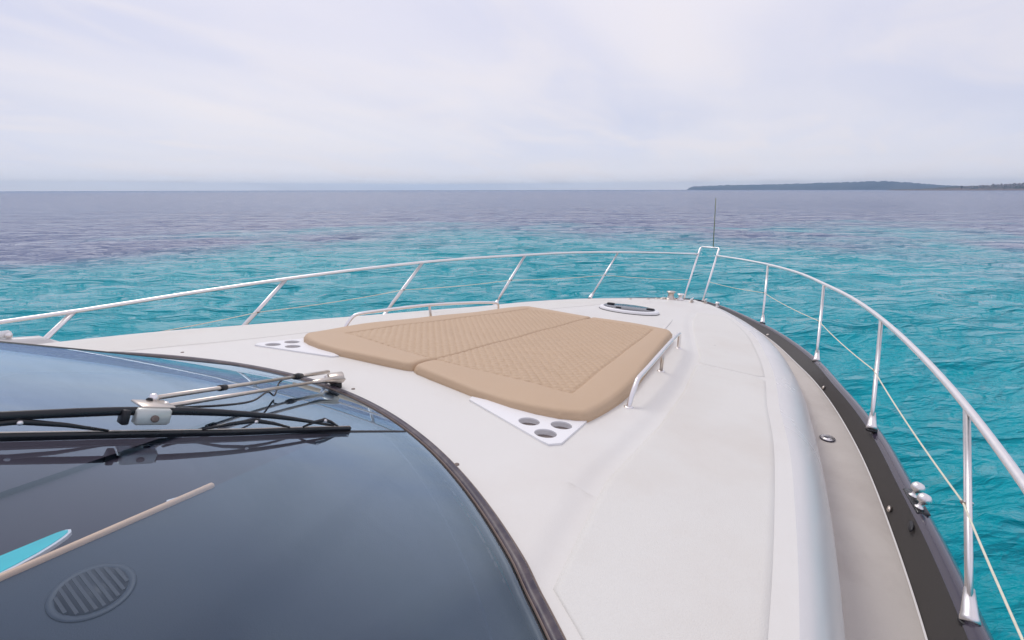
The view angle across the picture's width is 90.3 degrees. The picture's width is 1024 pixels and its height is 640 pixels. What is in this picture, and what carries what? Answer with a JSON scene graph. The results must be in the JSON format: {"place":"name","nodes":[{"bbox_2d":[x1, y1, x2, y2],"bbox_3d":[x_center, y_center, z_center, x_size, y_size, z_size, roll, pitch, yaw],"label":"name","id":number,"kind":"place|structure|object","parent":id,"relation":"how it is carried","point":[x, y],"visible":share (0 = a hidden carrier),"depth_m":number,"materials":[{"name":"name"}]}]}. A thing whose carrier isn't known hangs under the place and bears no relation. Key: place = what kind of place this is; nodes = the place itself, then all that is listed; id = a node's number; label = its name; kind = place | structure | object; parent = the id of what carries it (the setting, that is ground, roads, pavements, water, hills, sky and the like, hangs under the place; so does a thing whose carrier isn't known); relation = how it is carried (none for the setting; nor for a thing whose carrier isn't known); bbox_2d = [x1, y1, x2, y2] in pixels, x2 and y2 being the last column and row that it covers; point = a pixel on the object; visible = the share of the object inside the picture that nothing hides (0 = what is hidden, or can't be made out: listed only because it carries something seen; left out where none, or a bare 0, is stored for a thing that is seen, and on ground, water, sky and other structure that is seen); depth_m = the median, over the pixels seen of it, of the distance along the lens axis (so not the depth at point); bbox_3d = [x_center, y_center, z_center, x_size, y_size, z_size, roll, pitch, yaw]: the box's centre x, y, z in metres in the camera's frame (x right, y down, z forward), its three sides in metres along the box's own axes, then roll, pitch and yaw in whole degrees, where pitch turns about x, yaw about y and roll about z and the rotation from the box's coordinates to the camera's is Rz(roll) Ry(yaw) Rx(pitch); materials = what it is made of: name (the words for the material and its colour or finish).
{"place":"outdoors","nodes":[
{"label":"outdoors","id":0,"kind":"place"},
{"bbox_2d":[0,190,1023,639],"bbox_3d":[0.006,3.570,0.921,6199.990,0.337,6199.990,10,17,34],"label":"water","id":1,"kind":"structure","parent":0,"point":[936,276],"depth_m":24.38,"materials":[{"name":"teal liquid"}]},
{"bbox_2d":[0,198,1023,639],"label":"motor yacht","id":2,"kind":"object","parent":1,"relation":"on","point":[720,472],"visible":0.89,"depth_m":1.97,"materials":[{"name":"plastic"}]},
{"bbox_2d":[0,529,71,572],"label":"turquoise board","id":3,"kind":"object","parent":2,"relation":"on","point":[25,553],"visible":0.92,"depth_m":1.65,"materials":[{"name":"teal plastic"}]},
{"bbox_2d":[165,275,688,330],"bbox_3d":[-1.242,-0.130,5.937,9.965,0.272,0.963,-11,18,-36],"label":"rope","id":4,"kind":"object","parent":2,"relation":"attached to","point":[401,290],"visible":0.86,"depth_m":6.25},
{"bbox_2d":[304,306,589,370],"bbox_3d":[-0.435,0.101,4.640,1.248,0.339,2.681,11,18,34],"label":"sunbathing cushion","id":5,"kind":"object","parent":2,"relation":"on","point":[408,344],"visible":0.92,"depth_m":4.14,"materials":[{"name":"beige fabric"}]},
{"bbox_2d":[414,317,671,422],"bbox_3d":[0.582,0.291,3.937,1.248,0.337,2.681,11,18,34],"label":"sunbathing cushion","id":6,"kind":"object","parent":2,"relation":"on","point":[589,370],"visible":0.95,"depth_m":3.34,"materials":[{"name":"beige fabric"}]},
{"bbox_2d":[711,282,1023,639],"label":"rope","id":7,"kind":"object","parent":2,"relation":"attached to","point":[962,502],"visible":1,"depth_m":2.15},
{"bbox_2d":[915,188,1023,189],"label":"shore rocks","id":8,"kind":"object","parent":1,"relation":"in","point":[973,189],"visible":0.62,"depth_m":1066.02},
{"bbox_2d":[0,0,1023,190],"label":"sky","id":9,"kind":"structure","parent":0,"point":[96,95],"materials":[{"name":"white"}]},
{"bbox_2d":[687,181,963,189],"bbox_3d":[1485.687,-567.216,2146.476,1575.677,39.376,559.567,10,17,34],"label":"island hills","id":10,"kind":"structure","parent":0,"point":[875,185],"depth_m":2137.29,"materials":[{"name":"grey"}]},
{"bbox_2d":[893,183,1023,189],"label":"coast","id":11,"kind":"structure","parent":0,"point":[995,187],"depth_m":1140.83}
]}

